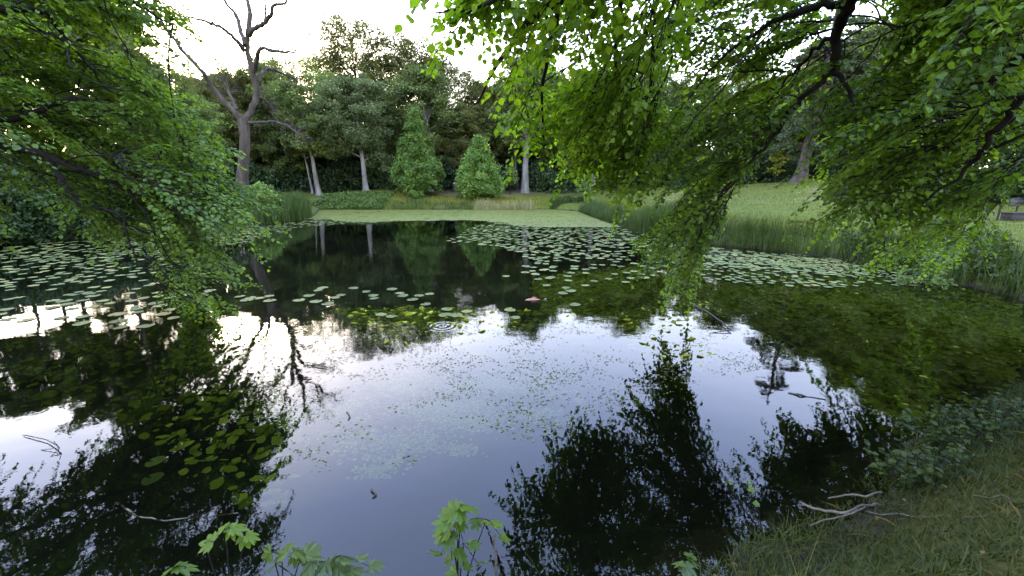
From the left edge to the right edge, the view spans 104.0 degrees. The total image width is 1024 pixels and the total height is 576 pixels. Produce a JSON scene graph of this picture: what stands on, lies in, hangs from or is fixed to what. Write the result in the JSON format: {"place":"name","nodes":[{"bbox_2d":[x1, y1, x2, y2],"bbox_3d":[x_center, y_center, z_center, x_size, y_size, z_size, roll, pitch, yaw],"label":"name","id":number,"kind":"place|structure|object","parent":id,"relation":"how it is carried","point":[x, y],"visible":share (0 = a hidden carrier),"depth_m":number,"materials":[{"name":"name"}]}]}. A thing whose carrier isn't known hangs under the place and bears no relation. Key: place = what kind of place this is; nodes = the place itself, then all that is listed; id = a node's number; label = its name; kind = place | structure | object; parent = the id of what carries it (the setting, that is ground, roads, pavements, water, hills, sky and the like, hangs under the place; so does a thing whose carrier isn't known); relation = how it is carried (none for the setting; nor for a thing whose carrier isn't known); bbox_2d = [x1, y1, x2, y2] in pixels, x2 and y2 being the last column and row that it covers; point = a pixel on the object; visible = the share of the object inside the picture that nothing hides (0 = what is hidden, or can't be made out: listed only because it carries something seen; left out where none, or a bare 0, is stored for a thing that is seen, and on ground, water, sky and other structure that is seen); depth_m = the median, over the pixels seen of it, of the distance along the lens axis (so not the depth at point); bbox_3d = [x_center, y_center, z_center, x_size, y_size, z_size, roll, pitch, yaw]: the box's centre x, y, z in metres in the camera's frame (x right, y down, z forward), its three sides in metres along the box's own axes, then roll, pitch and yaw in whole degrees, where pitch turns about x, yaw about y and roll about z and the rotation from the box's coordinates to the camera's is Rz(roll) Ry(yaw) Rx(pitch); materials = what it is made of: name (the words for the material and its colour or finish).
{"place":"outdoors","nodes":[
{"label":"outdoors","id":0,"kind":"place"},
{"bbox_2d":[22,0,989,166],"label":"sky","id":1,"kind":"structure","parent":0,"point":[395,11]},
{"bbox_2d":[0,209,1023,575],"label":"water","id":2,"kind":"structure","parent":0,"point":[174,421],"depth_m":4.24,"materials":[{"name":"liquid"}]},
{"bbox_2d":[0,218,917,299],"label":"distant lily pads","id":3,"kind":"object","parent":2,"relation":"on","point":[620,244],"visible":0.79,"depth_m":12.72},
{"bbox_2d":[257,316,794,471],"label":"floating flecks","id":4,"kind":"object","parent":2,"relation":"on","point":[318,326],"visible":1,"depth_m":4.82,"materials":[{"name":"leaf"}]},
{"bbox_2d":[134,278,1020,434],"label":"submerged leaves","id":5,"kind":"object","parent":2,"relation":"on","point":[461,325],"visible":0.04,"depth_m":6.56,"materials":[{"name":"green plant"}]},
{"bbox_2d":[305,209,958,285],"bbox_3d":[-3.714,-3.705,23.245,23.128,0.019,33.818,-3,15,-10],"label":"duckweed","id":6,"kind":"object","parent":2,"relation":"on","point":[546,215],"visible":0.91,"depth_m":28.15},
{"bbox_2d":[0,178,1023,575],"bbox_3d":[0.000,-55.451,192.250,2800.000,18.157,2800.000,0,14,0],"label":"ground","id":7,"kind":"structure","parent":0,"point":[782,208],"depth_m":2.88,"materials":[{"name":"plant"}]},
{"bbox_2d":[0,188,40,239],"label":"dark shrub","id":8,"kind":"object","parent":7,"relation":"on","point":[2,194],"visible":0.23,"depth_m":15.34,"materials":[{"name":"green plant"}]},
{"bbox_2d":[0,225,49,243],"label":"dark shrub","id":9,"kind":"object","parent":7,"relation":"on","point":[35,240],"visible":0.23,"depth_m":15.74,"materials":[{"name":"green plant"}]},
{"bbox_2d":[0,173,61,238],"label":"dark shrub","id":10,"kind":"object","parent":7,"relation":"on","point":[31,204],"visible":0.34,"depth_m":15.73,"materials":[{"name":"green plant"}]},
{"bbox_2d":[0,181,61,239],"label":"dark shrub","id":11,"kind":"object","parent":7,"relation":"on","point":[15,202],"visible":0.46,"depth_m":15.37,"materials":[{"name":"green plant"}]},
{"bbox_2d":[5,226,71,243],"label":"dark shrub","id":12,"kind":"object","parent":7,"relation":"on","point":[57,234],"visible":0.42,"depth_m":16.12,"materials":[{"name":"green plant"}]},
{"bbox_2d":[0,169,107,234],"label":"dark shrub","id":13,"kind":"object","parent":7,"relation":"on","point":[31,179],"visible":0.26,"depth_m":15.95,"materials":[{"name":"green plant"}]},
{"bbox_2d":[21,175,88,230],"bbox_3d":[-20.116,-3.755,17.556,4.389,2.663,4.486,13,19,41],"label":"dark shrub","id":14,"kind":"object","parent":7,"relation":"on","point":[78,218],"visible":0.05,"depth_m":16.82,"materials":[{"name":"green plant"}]},
{"bbox_2d":[39,222,96,239],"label":"dark shrub","id":15,"kind":"object","parent":7,"relation":"on","point":[73,230],"visible":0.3,"depth_m":16.99,"materials":[{"name":"green plant"}]},
{"bbox_2d":[4,0,156,157],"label":"slim tree","id":16,"kind":"object","parent":7,"relation":"on","point":[133,53],"visible":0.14,"depth_m":25.88,"materials":[{"name":"green plant"}]},
{"bbox_2d":[64,7,167,166],"bbox_3d":[-29.526,-14.422,30.438,6.031,14.560,6.424,-6,16,-23],"label":"slim tree","id":17,"kind":"object","parent":7,"relation":"on","point":[158,71],"visible":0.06,"depth_m":29.36,"materials":[{"name":"green plant"}]},
{"bbox_2d":[0,0,291,329],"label":"overhanging tree","id":18,"kind":"object","parent":7,"relation":"on","point":[53,118],"visible":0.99,"depth_m":5.54,"materials":[{"name":"green plant"}]},
{"bbox_2d":[102,48,208,158],"bbox_3d":[-29.576,-13.523,33.348,7.916,11.248,7.224,-11,18,-37],"label":"woodland tree","id":19,"kind":"object","parent":7,"relation":"on","point":[177,77],"visible":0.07,"depth_m":32.82,"materials":[{"name":"green plant"}]},
{"bbox_2d":[162,561,199,575],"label":"seedling plant","id":20,"kind":"object","parent":7,"relation":"on","point":[183,568],"visible":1,"depth_m":2.18,"materials":[{"name":"green plant"}]},
{"bbox_2d":[172,91,236,174],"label":"woodland tree","id":21,"kind":"object","parent":7,"relation":"on","point":[202,110],"visible":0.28,"depth_m":35.30,"materials":[{"name":"green plant"}]},
{"bbox_2d":[172,67,250,162],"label":"woodland tree","id":22,"kind":"object","parent":7,"relation":"on","point":[186,77],"visible":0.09,"depth_m":44.67,"materials":[{"name":"green plant"}]},
{"bbox_2d":[198,521,260,575],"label":"seedling plant","id":23,"kind":"object","parent":7,"relation":"on","point":[248,538],"visible":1,"depth_m":2.16,"materials":[{"name":"green plant"}]},
{"bbox_2d":[189,65,278,163],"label":"woodland tree","id":24,"kind":"object","parent":7,"relation":"on","point":[241,79],"visible":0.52,"depth_m":41.81,"materials":[{"name":"green plant"}]},
{"bbox_2d":[153,0,320,187],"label":"bare tree","id":25,"kind":"object","parent":7,"relation":"on","point":[242,175],"visible":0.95,"depth_m":22.95,"materials":[{"name":"grey plant"}]},
{"bbox_2d":[227,161,280,192],"bbox_3d":[-26.770,-10.985,40.620,6.096,3.826,5.214,-8,16,-28],"label":"dark shrub","id":26,"kind":"object","parent":7,"relation":"on","point":[256,172],"visible":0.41,"depth_m":39.84,"materials":[{"name":"green plant"}]},
{"bbox_2d":[219,64,288,162],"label":"woodland tree","id":27,"kind":"object","parent":7,"relation":"on","point":[263,80],"visible":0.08,"depth_m":44.90,"materials":[{"name":"green plant"}]},
{"bbox_2d":[239,181,283,217],"bbox_3d":[-15.635,-5.438,24.723,2.964,2.306,2.794,0,14,0],"label":"pale shrub","id":28,"kind":"object","parent":7,"relation":"on","point":[265,192],"visible":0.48,"depth_m":24.49,"materials":[{"name":"green plant"}]},
{"bbox_2d":[240,46,318,128],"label":"thin crowned tree","id":29,"kind":"object","parent":7,"relation":"on","point":[278,65],"visible":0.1,"depth_m":45.48,"materials":[{"name":"green plant"}]},
{"bbox_2d":[261,167,298,191],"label":"dark shrub","id":30,"kind":"object","parent":7,"relation":"on","point":[281,177],"visible":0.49,"depth_m":42.58,"materials":[{"name":"green plant"}]},
{"bbox_2d":[250,188,313,223],"bbox_3d":[-15.147,-5.777,27.349,3.164,2.289,9.715,0,14,0],"label":"reed clump","id":31,"kind":"object","parent":7,"relation":"on","point":[296,207],"visible":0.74,"depth_m":25.75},
{"bbox_2d":[250,95,320,174],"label":"woodland tree","id":32,"kind":"object","parent":7,"relation":"on","point":[271,142],"visible":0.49,"depth_m":42.70,"materials":[{"name":"green plant"}]},
{"bbox_2d":[273,153,310,191],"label":"dark shrub","id":33,"kind":"object","parent":7,"relation":"on","point":[296,172],"visible":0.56,"depth_m":43.58,"materials":[{"name":"green plant"}]},
{"bbox_2d":[244,53,349,195],"bbox_3d":[-20.775,-16.331,40.570,9.643,13.916,8.411,0,14,0],"label":"leaning tree","id":34,"kind":"object","parent":7,"relation":"on","point":[289,102],"visible":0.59,"depth_m":38.65,"materials":[{"name":"green plant"}]},
{"bbox_2d":[273,109,330,193],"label":"leaning tree","id":35,"kind":"object","parent":7,"relation":"on","point":[284,143],"visible":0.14,"depth_m":40.09,"materials":[{"name":"green plant"}]},
{"bbox_2d":[285,42,357,162],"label":"thin crowned tree","id":36,"kind":"object","parent":7,"relation":"on","point":[322,60],"visible":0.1,"depth_m":46.50,"materials":[{"name":"green plant"}]},
{"bbox_2d":[261,541,385,575],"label":"seedling plant","id":37,"kind":"object","parent":7,"relation":"on","point":[337,564],"visible":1,"depth_m":2.18,"materials":[{"name":"green plant"}]},
{"bbox_2d":[297,167,350,192],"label":"dark shrub","id":38,"kind":"object","parent":7,"relation":"on","point":[323,180],"visible":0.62,"depth_m":43.65,"materials":[{"name":"green plant"}]},
{"bbox_2d":[299,120,359,181],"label":"woodland tree","id":39,"kind":"object","parent":7,"relation":"on","point":[326,162],"visible":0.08,"depth_m":46.56,"materials":[{"name":"green plant"}]},
{"bbox_2d":[291,8,402,153],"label":"thin crowned tree","id":40,"kind":"object","parent":7,"relation":"on","point":[357,31],"visible":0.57,"depth_m":44.38,"materials":[{"name":"green plant"}]},
{"bbox_2d":[325,154,368,191],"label":"dark shrub","id":41,"kind":"object","parent":7,"relation":"on","point":[341,169],"visible":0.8,"depth_m":44.02,"materials":[{"name":"green plant"}]},
{"bbox_2d":[303,72,395,190],"bbox_3d":[-16.125,-15.224,40.056,8.554,11.461,8.076,-1,14,-4],"label":"broadleaf tree","id":42,"kind":"object","parent":7,"relation":"on","point":[346,135],"visible":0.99,"depth_m":38.55,"materials":[{"name":"green plant"}]},
{"bbox_2d":[311,190,393,208],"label":"bank weeds","id":43,"kind":"object","parent":7,"relation":"on","point":[344,198],"visible":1,"depth_m":37.91,"materials":[{"name":"green plant"}]},
{"bbox_2d":[335,47,414,131],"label":"thin crowned tree","id":44,"kind":"object","parent":7,"relation":"on","point":[369,65],"visible":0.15,"depth_m":46.60,"materials":[{"name":"green plant"}]},
{"bbox_2d":[352,107,402,170],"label":"woodland tree","id":45,"kind":"object","parent":7,"relation":"on","point":[388,148],"visible":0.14,"depth_m":46.37,"materials":[{"name":"green plant"}]},
{"bbox_2d":[360,163,399,189],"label":"dark shrub","id":46,"kind":"object","parent":7,"relation":"on","point":[371,179],"visible":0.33,"depth_m":44.65,"materials":[{"name":"green plant"}]},
{"bbox_2d":[374,171,403,190],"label":"dark shrub","id":47,"kind":"object","parent":7,"relation":"on","point":[385,176],"visible":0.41,"depth_m":43.08,"materials":[{"name":"green plant"}]},
{"bbox_2d":[357,24,459,132],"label":"thin crowned tree","id":48,"kind":"object","parent":7,"relation":"on","point":[406,45],"visible":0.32,"depth_m":44.57,"materials":[{"name":"green plant"}]},
{"bbox_2d":[388,106,445,195],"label":"young conical tree","id":49,"kind":"object","parent":7,"relation":"on","point":[419,167],"visible":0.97,"depth_m":39.58,"materials":[{"name":"green plant"}]},
{"bbox_2d":[372,197,475,209],"bbox_3d":[-8.324,-8.005,37.559,9.846,1.526,1.543,0,14,0],"label":"reed strip","id":50,"kind":"object","parent":7,"relation":"on","point":[429,203],"visible":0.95,"depth_m":37.56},
{"bbox_2d":[382,59,468,191],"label":"broadleaf tree","id":51,"kind":"object","parent":7,"relation":"on","point":[422,86],"visible":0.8,"depth_m":41.58,"materials":[{"name":"green plant"}]},
{"bbox_2d":[391,43,485,140],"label":"thin crowned tree","id":52,"kind":"object","parent":7,"relation":"on","point":[456,82],"visible":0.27,"depth_m":46.25,"materials":[{"name":"green plant"}]},
{"bbox_2d":[435,151,459,190],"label":"dark shrub","id":53,"kind":"object","parent":7,"relation":"on","point":[446,183],"visible":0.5,"depth_m":45.49,"materials":[{"name":"green plant"}]},
{"bbox_2d":[428,107,468,169],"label":"woodland tree","id":54,"kind":"object","parent":7,"relation":"on","point":[460,150],"visible":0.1,"depth_m":46.01,"materials":[{"name":"green plant"}]},
{"bbox_2d":[319,190,594,208],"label":"meadow grass","id":55,"kind":"structure","parent":7,"relation":"on","point":[487,198],"depth_m":39.47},
{"bbox_2d":[430,96,499,169],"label":"woodland tree","id":56,"kind":"object","parent":7,"relation":"on","point":[470,114],"visible":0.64,"depth_m":44.70,"materials":[{"name":"green plant"}]},
{"bbox_2d":[428,499,511,575],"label":"seedling plant","id":57,"kind":"object","parent":7,"relation":"on","point":[445,534],"visible":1,"depth_m":2.14,"materials":[{"name":"green plant"}]},
{"bbox_2d":[453,134,506,199],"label":"young conical tree","id":58,"kind":"object","parent":7,"relation":"on","point":[479,177],"visible":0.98,"depth_m":39.00,"materials":[{"name":"green plant"}]},
{"bbox_2d":[445,71,521,160],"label":"woodland tree","id":59,"kind":"object","parent":7,"relation":"on","point":[475,84],"visible":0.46,"depth_m":47.57,"materials":[{"name":"green plant"}]},
{"bbox_2d":[473,197,535,209],"bbox_3d":[-0.701,-7.873,37.146,5.953,1.475,1.740,0,14,0],"label":"dry reed strip","id":60,"kind":"object","parent":7,"relation":"on","point":[487,205],"visible":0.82,"depth_m":37.08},
{"bbox_2d":[477,68,543,187],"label":"broadleaf tree","id":61,"kind":"object","parent":7,"relation":"on","point":[498,139],"visible":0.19,"depth_m":45.92,"materials":[{"name":"green plant"}]},
{"bbox_2d":[502,165,518,188],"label":"sapling","id":62,"kind":"object","parent":7,"relation":"on","point":[513,177],"visible":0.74,"depth_m":42.80,"materials":[{"name":"green plant"}]},
{"bbox_2d":[496,146,538,184],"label":"dark shrub","id":63,"kind":"object","parent":7,"relation":"on","point":[504,159],"visible":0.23,"depth_m":49.69,"materials":[{"name":"green plant"}]},
{"bbox_2d":[489,49,567,192],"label":"broadleaf tree","id":64,"kind":"object","parent":7,"relation":"on","point":[524,188],"visible":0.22,"depth_m":41.67,"materials":[{"name":"green plant"}]},
{"bbox_2d":[528,158,557,191],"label":"dark shrub","id":65,"kind":"object","parent":7,"relation":"on","point":[536,173],"visible":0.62,"depth_m":45.40,"materials":[{"name":"green plant"}]},
{"bbox_2d":[394,0,708,238],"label":"overhanging tree","id":66,"kind":"object","parent":7,"relation":"on","point":[607,100],"visible":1,"depth_m":4.29,"materials":[{"name":"green plant"}]},
{"bbox_2d":[529,79,579,171],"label":"woodland tree","id":67,"kind":"object","parent":7,"relation":"on","point":[548,158],"visible":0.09,"depth_m":46.98,"materials":[{"name":"green plant"}]},
{"bbox_2d":[540,169,573,193],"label":"dark shrub","id":68,"kind":"object","parent":7,"relation":"on","point":[547,184],"visible":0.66,"depth_m":44.49,"materials":[{"name":"green plant"}]},
{"bbox_2d":[549,192,583,208],"bbox_3d":[5.203,-8.342,38.181,3.633,1.785,2.451,0,14,0],"label":"reed strip","id":69,"kind":"object","parent":7,"relation":"on","point":[558,201],"visible":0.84,"depth_m":37.73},
{"bbox_2d":[558,171,588,192],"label":"dark shrub","id":70,"kind":"object","parent":7,"relation":"on","point":[574,187],"visible":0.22,"depth_m":44.56,"materials":[{"name":"green plant"}]},
{"bbox_2d":[617,66,671,188],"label":"broadleaf tree","id":71,"kind":"object","parent":7,"relation":"on","point":[664,85],"visible":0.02,"depth_m":39.72,"materials":[{"name":"green plant"}]},
{"bbox_2d":[632,46,678,134],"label":"woodland tree","id":72,"kind":"object","parent":7,"relation":"on","point":[669,78],"visible":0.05,"depth_m":42.68,"materials":[{"name":"green plant"}]},
{"bbox_2d":[631,197,688,236],"bbox_3d":[6.867,-3.363,18.592,2.135,1.967,4.300,-6,15,-21],"label":"reed clump","id":73,"kind":"object","parent":7,"relation":"on","point":[644,220],"visible":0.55,"depth_m":18.61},
{"bbox_2d":[640,149,679,187],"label":"dark shrub","id":74,"kind":"object","parent":7,"relation":"on","point":[658,156],"visible":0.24,"depth_m":42.31,"materials":[{"name":"green plant"}]},
{"bbox_2d":[647,73,695,180],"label":"woodland tree","id":75,"kind":"object","parent":7,"relation":"on","point":[675,86],"visible":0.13,"depth_m":41.84,"materials":[{"name":"green plant"}]},
{"bbox_2d":[672,552,699,575],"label":"seedling plant","id":76,"kind":"object","parent":7,"relation":"on","point":[685,567],"visible":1,"depth_m":2.22,"materials":[{"name":"green plant"}]},
{"bbox_2d":[671,82,741,166],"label":"woodland tree","id":77,"kind":"object","parent":7,"relation":"on","point":[731,89],"visible":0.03,"depth_m":40.09,"materials":[{"name":"green plant"}]},
{"bbox_2d":[723,479,762,530],"bbox_3d":[1.493,1.410,2.594,0.336,0.434,0.059,0,14,-2],"label":"seedling plant","id":78,"kind":"object","parent":7,"relation":"on","point":[751,490],"visible":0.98,"depth_m":2.58,"materials":[{"name":"green plant"}]},
{"bbox_2d":[708,54,785,142],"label":"woodland tree","id":79,"kind":"object","parent":7,"relation":"on","point":[739,86],"visible":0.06,"depth_m":44.92,"materials":[{"name":"green plant"}]},
{"bbox_2d":[519,431,989,575],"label":"edge grass","id":80,"kind":"structure","parent":7,"relation":"on","point":[885,529],"depth_m":2.48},
{"bbox_2d":[742,151,783,184],"bbox_3d":[22.768,-10.952,36.433,3.677,3.553,4.024,3,15,12],"label":"dark shrub","id":81,"kind":"object","parent":7,"relation":"on","point":[769,163],"visible":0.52,"depth_m":35.57,"materials":[{"name":"green plant"}]},
{"bbox_2d":[766,148,791,182],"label":"sapling","id":82,"kind":"object","parent":7,"relation":"on","point":[775,159],"visible":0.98,"depth_m":33.88,"materials":[{"name":"green plant"}]},
{"bbox_2d":[759,156,809,182],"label":"dark shrub","id":83,"kind":"object","parent":7,"relation":"on","point":[788,166],"visible":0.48,"depth_m":34.64,"materials":[{"name":"green plant"}]},
{"bbox_2d":[754,74,829,173],"bbox_3d":[25.463,-14.594,36.585,6.245,9.491,7.551,-1,14,-5],"label":"woodland tree","id":84,"kind":"object","parent":7,"relation":"on","point":[790,139],"visible":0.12,"depth_m":35.27,"materials":[{"name":"green plant"}]},
{"bbox_2d":[578,199,1023,298],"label":"tall grass","id":85,"kind":"structure","parent":7,"relation":"on","point":[599,210],"depth_m":13.35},
{"bbox_2d":[578,176,1023,248],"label":"lawn grass","id":86,"kind":"structure","parent":7,"relation":"on","point":[819,212],"depth_m":21.95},
{"bbox_2d":[587,199,1022,270],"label":"rough grass","id":87,"kind":"structure","parent":7,"relation":"on","point":[730,216],"depth_m":15.60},
{"bbox_2d":[597,0,1023,316],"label":"overhanging tree","id":88,"kind":"object","parent":7,"relation":"on","point":[961,42],"visible":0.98,"depth_m":4.95,"materials":[{"name":"green plant"}]},
{"bbox_2d":[749,0,880,182],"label":"broadleaf tree","id":89,"kind":"object","parent":7,"relation":"on","point":[792,130],"visible":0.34,"depth_m":30.36,"materials":[{"name":"green plant"}]},
{"bbox_2d":[793,58,861,161],"bbox_3d":[28.941,-16.398,38.493,8.064,11.231,6.566,4,15,17],"label":"woodland tree","id":90,"kind":"object","parent":7,"relation":"on","point":[812,60],"visible":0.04,"depth_m":37.49,"materials":[{"name":"green plant"}]},
{"bbox_2d":[809,154,865,178],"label":"dark shrub","id":91,"kind":"object","parent":7,"relation":"on","point":[832,169],"visible":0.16,"depth_m":34.95,"materials":[{"name":"green plant"}]},
{"bbox_2d":[653,374,1023,575],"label":"bank grass","id":92,"kind":"structure","parent":7,"relation":"on","point":[1012,445],"depth_m":2.43,"materials":[{"name":"plant"}]},
{"bbox_2d":[801,502,881,514],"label":"dead branch","id":93,"kind":"object","parent":7,"relation":"on","point":[844,512],"visible":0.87,"depth_m":2.58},
{"bbox_2d":[801,17,910,143],"bbox_3d":[33.098,-17.100,36.989,10.570,13.811,9.781,5,15,17],"label":"woodland tree","id":94,"kind":"object","parent":7,"relation":"on","point":[875,30],"visible":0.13,"depth_m":34.79,"materials":[{"name":"green plant"}]},
{"bbox_2d":[713,402,1023,575],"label":"dead grass","id":95,"kind":"structure","parent":7,"relation":"on","point":[983,551],"depth_m":2.49,"materials":[{"name":"plant"}]},
{"bbox_2d":[826,17,962,142],"bbox_3d":[35.770,-16.871,35.035,12.770,16.051,10.561,8,16,29],"label":"woodland tree","id":96,"kind":"object","parent":7,"relation":"on","point":[871,70],"depth_m":34.11,"materials":[{"name":"green plant"}]},
{"bbox_2d":[863,439,933,490],"bbox_3d":[2.950,1.379,3.117,0.349,0.218,0.445,-2,15,-8],"label":"herb patch","id":97,"kind":"object","parent":7,"relation":"on","point":[882,471],"visible":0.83,"depth_m":3.05,"materials":[{"name":"green plant"}]},
{"bbox_2d":[879,247,971,289],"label":"sapling","id":98,"kind":"object","parent":7,"relation":"on","point":[920,269],"visible":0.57,"depth_m":8.89,"materials":[{"name":"green plant"}]},
{"bbox_2d":[837,218,1023,290],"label":"bank herbs","id":99,"kind":"object","parent":7,"relation":"on","point":[996,235],"visible":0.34,"depth_m":9.18,"materials":[{"name":"green plant"}]},
{"bbox_2d":[881,434,983,492],"bbox_3d":[3.141,1.284,2.985,0.581,0.430,0.474,0,14,0],"label":"herb patch","id":100,"kind":"object","parent":7,"relation":"on","point":[929,460],"visible":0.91,"depth_m":2.94,"materials":[{"name":"green plant"}]},
{"bbox_2d":[872,13,1023,172],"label":"woodland tree","id":101,"kind":"object","parent":7,"relation":"on","point":[906,60],"visible":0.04,"depth_m":29.80,"materials":[{"name":"green plant"}]},
{"bbox_2d":[897,396,1023,452],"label":"herb patch","id":102,"kind":"object","parent":7,"relation":"on","point":[984,423],"visible":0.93,"depth_m":3.48,"materials":[{"name":"green plant"}]},
{"bbox_2d":[943,391,1023,436],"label":"herb patch","id":103,"kind":"object","parent":7,"relation":"on","point":[1018,403],"visible":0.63,"depth_m":3.73,"materials":[{"name":"green plant"}]},
{"bbox_2d":[996,204,1023,220],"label":"bench","id":104,"kind":"object","parent":7,"relation":"on","point":[1010,216],"visible":0.73,"depth_m":17.66,"materials":[{"name":"grey wood"}]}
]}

